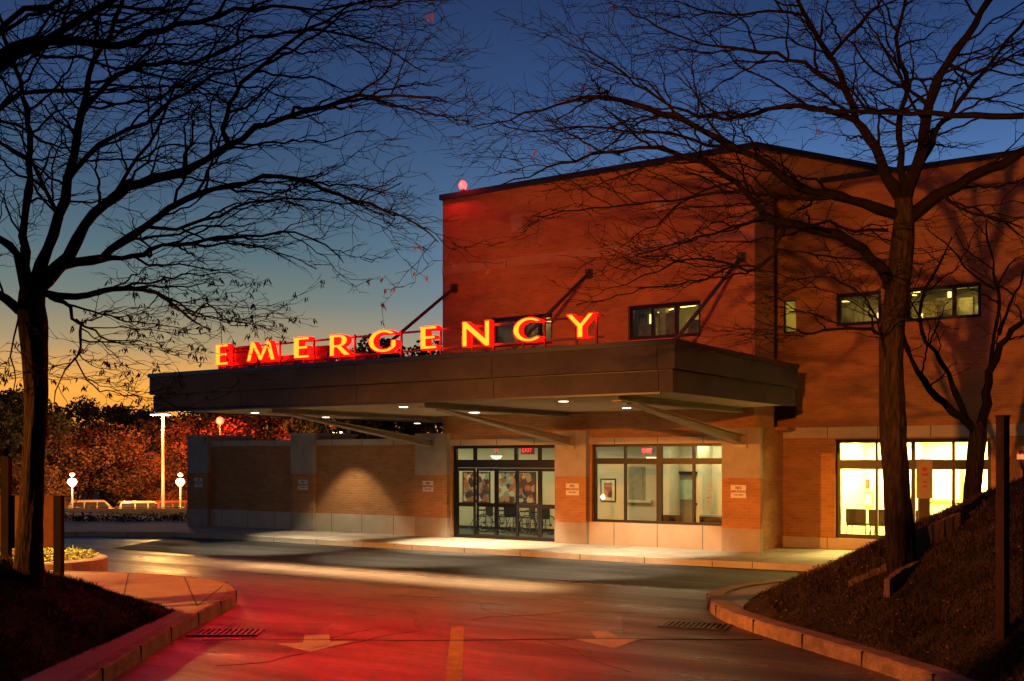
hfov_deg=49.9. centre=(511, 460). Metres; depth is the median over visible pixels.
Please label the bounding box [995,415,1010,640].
sign post
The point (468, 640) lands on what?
road seam
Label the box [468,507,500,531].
wheelchair
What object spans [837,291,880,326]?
window
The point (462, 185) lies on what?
roof beacon
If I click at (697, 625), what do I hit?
storm drain
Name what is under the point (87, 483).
tree
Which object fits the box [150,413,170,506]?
street lamp
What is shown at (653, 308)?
window
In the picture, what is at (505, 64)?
sky
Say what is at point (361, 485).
boundary wall
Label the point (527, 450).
exit sign
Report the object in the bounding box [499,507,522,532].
wheelchair
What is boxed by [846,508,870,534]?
waiting chair
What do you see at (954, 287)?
window
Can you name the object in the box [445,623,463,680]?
line
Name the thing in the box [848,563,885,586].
timber edging
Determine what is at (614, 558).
kerb entrance
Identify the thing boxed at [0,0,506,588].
bare tree
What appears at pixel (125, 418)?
tree
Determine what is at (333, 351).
emergency sign
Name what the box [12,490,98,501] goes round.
ground
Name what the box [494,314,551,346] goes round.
window
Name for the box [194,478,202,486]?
wall sign
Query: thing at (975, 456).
bare tree
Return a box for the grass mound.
[0,561,170,680]
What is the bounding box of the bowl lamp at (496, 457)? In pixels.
[491,451,501,458]
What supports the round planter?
on the road at (342, 599)
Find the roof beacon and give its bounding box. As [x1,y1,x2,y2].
[459,181,466,190]
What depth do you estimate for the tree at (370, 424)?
78.33 m
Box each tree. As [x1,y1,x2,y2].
[0,0,465,176]
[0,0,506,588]
[0,387,47,487]
[0,387,82,490]
[0,456,79,506]
[3,425,112,498]
[23,394,112,475]
[45,419,156,500]
[65,400,173,472]
[87,436,160,500]
[103,404,196,454]
[105,452,186,503]
[126,417,229,493]
[151,415,260,494]
[178,412,296,437]
[219,414,312,440]
[265,418,320,439]
[278,334,433,438]
[280,358,399,432]
[319,340,442,438]
[320,419,442,434]
[402,0,1023,575]
[843,181,1023,501]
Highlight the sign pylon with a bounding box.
[916,459,932,519]
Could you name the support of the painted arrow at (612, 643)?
on the road at (342, 599)
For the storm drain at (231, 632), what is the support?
on the road at (342, 599)
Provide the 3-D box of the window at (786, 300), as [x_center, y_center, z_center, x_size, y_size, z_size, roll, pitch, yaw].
[7.853,-4.010,30.641,0.556,0.900,0.100,0,0,34]
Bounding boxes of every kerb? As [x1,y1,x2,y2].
[46,570,235,680]
[707,578,976,680]
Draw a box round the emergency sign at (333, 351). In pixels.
[216,312,602,368]
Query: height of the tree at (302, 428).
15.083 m
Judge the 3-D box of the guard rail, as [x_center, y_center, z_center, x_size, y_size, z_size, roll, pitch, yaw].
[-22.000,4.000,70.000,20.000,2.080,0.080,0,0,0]
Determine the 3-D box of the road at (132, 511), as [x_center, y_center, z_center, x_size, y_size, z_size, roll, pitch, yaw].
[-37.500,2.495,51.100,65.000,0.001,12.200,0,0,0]
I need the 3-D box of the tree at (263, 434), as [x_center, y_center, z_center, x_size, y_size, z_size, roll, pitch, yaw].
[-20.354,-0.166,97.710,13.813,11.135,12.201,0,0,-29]
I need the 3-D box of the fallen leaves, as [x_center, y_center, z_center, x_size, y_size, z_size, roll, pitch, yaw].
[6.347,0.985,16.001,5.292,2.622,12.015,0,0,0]
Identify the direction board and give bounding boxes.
[0,457,63,575]
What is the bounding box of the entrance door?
[454,445,554,541]
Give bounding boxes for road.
[0,536,900,680]
[64,508,186,516]
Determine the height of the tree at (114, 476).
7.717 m
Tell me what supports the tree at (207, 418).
on the ground at (95, 496)
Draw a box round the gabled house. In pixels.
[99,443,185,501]
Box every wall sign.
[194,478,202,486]
[298,480,307,489]
[423,481,433,491]
[566,483,578,494]
[731,485,745,497]
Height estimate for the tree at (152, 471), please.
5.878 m
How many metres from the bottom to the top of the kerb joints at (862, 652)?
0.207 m
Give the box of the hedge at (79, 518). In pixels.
[64,510,186,521]
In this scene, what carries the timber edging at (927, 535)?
on the grass bank
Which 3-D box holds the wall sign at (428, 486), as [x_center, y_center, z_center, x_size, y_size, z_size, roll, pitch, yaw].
[-2.584,0.797,33.928,0.420,0.330,0.016,0,0,34]
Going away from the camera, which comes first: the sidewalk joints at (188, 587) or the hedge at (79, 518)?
the sidewalk joints at (188, 587)
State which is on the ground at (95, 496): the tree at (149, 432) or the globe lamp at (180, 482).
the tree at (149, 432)
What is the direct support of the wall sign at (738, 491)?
attached to the hospital building
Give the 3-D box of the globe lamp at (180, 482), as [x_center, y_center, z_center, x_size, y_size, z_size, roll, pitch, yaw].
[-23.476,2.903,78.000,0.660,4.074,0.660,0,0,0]
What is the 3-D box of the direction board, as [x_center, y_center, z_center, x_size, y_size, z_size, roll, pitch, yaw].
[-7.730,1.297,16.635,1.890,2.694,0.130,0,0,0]
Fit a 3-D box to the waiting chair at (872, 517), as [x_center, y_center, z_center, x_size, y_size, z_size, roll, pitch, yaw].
[9.927,1.721,29.593,0.551,0.842,0.555,0,0,34]
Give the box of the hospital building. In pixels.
[415,141,1023,552]
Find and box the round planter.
[0,546,107,571]
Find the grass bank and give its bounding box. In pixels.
[743,481,1023,680]
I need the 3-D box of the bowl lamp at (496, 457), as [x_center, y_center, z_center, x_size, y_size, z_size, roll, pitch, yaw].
[-0.498,-0.319,35.179,0.380,0.563,0.380,0,0,34]
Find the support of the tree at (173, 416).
on the ground at (95, 496)
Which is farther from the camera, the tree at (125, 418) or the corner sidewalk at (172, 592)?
the tree at (125, 418)
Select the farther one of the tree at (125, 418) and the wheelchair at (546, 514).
the tree at (125, 418)
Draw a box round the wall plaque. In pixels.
[865,479,869,487]
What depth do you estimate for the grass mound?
13.71 m
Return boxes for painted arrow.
[279,634,349,651]
[576,631,637,647]
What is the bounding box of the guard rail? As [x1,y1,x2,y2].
[64,507,186,507]
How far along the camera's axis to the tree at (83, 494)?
96.09 m
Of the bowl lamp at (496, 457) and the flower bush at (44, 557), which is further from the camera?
the bowl lamp at (496, 457)
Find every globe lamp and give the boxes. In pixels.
[67,472,76,506]
[176,473,184,506]
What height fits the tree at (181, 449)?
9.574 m
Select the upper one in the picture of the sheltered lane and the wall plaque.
the wall plaque
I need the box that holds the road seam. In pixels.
[207,594,762,671]
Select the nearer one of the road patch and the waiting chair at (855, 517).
the road patch
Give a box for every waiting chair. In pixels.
[663,515,680,521]
[699,516,717,522]
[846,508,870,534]
[869,509,883,534]
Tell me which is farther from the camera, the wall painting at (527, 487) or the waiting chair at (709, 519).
the wall painting at (527, 487)
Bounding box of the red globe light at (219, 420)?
[216,417,223,434]
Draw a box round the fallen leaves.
[749,476,1023,679]
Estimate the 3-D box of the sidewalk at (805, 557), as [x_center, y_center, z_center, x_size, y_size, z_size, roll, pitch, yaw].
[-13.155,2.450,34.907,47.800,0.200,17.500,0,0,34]
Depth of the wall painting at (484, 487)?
37.67 m
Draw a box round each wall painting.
[462,472,489,502]
[499,472,535,503]
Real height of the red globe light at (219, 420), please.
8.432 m
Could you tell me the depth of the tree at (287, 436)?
93.78 m
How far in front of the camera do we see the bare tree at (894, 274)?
14.64 m
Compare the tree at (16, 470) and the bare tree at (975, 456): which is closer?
the bare tree at (975, 456)
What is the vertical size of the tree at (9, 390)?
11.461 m
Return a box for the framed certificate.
[865,491,873,506]
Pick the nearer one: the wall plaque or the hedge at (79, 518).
the wall plaque
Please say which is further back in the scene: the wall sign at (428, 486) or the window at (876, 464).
the wall sign at (428, 486)
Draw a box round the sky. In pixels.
[0,0,1023,435]
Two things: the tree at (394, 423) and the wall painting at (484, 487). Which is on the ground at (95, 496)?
the tree at (394, 423)
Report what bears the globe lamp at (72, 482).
on the parking lot
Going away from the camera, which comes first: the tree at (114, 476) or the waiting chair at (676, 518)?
the waiting chair at (676, 518)
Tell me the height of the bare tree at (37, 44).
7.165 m
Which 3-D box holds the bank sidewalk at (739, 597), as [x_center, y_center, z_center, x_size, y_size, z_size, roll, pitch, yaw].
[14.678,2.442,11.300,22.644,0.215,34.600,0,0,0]
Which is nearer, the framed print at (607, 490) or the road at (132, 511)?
the framed print at (607, 490)
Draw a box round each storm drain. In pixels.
[186,628,264,636]
[658,620,731,630]
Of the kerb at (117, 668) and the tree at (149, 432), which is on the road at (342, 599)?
the kerb at (117, 668)
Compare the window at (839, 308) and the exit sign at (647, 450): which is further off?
the exit sign at (647, 450)
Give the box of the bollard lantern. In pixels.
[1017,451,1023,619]
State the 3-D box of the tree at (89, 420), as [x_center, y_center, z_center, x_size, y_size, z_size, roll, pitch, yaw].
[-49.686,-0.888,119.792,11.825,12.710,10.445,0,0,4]
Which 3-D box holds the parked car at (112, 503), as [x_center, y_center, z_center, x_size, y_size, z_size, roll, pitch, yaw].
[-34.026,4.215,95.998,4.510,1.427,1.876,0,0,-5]
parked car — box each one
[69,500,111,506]
[108,500,126,506]
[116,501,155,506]
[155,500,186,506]
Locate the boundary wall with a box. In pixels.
[186,433,414,535]
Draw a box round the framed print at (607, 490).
[600,479,615,501]
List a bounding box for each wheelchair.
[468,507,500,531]
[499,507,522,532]
[509,503,537,533]
[525,504,554,534]
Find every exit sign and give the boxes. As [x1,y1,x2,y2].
[521,448,534,453]
[641,447,653,453]
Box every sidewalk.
[22,572,234,680]
[64,512,854,570]
[725,582,783,608]
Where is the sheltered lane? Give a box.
[112,537,803,588]
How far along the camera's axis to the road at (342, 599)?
16.10 m
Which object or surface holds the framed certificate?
attached to the hospital building
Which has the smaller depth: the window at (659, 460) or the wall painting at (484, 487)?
the window at (659, 460)
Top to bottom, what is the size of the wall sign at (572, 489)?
0.330 m
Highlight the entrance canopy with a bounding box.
[148,252,798,450]
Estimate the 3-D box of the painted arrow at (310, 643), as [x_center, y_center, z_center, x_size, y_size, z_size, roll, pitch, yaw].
[-2.754,2.496,15.170,0.939,0.001,1.357,0,0,26]
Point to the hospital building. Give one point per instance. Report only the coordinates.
(805, 465)
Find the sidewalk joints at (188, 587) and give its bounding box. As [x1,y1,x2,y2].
[124,574,222,605]
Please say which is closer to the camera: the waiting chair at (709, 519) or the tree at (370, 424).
the waiting chair at (709, 519)
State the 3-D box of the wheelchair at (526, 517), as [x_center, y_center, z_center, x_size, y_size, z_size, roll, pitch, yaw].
[0.423,1.863,35.357,1.024,0.966,0.666,0,0,22]
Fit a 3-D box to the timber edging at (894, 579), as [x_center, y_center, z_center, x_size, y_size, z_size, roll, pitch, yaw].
[5.174,1.733,14.656,0.587,0.751,0.099,0,0,-33]
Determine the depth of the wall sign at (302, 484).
36.86 m
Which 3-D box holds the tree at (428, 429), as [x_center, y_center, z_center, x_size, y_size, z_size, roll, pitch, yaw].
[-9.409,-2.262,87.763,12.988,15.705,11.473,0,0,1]
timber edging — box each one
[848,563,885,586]
[884,561,917,597]
[915,513,960,558]
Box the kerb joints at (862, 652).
[100,572,936,680]
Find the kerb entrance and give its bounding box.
[64,531,821,568]
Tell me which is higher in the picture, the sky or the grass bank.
the sky
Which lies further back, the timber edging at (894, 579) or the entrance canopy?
the entrance canopy
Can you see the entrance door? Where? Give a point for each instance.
(517, 465)
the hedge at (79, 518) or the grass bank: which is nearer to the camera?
the grass bank
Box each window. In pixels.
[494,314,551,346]
[594,443,721,525]
[630,301,699,339]
[784,300,795,332]
[836,438,990,538]
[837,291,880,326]
[907,282,980,321]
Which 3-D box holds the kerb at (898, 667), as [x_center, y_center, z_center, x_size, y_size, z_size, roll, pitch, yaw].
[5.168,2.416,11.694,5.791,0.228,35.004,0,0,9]
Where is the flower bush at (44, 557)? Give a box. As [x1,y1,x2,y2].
[0,548,52,571]
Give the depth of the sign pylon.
23.40 m
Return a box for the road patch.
[196,594,728,652]

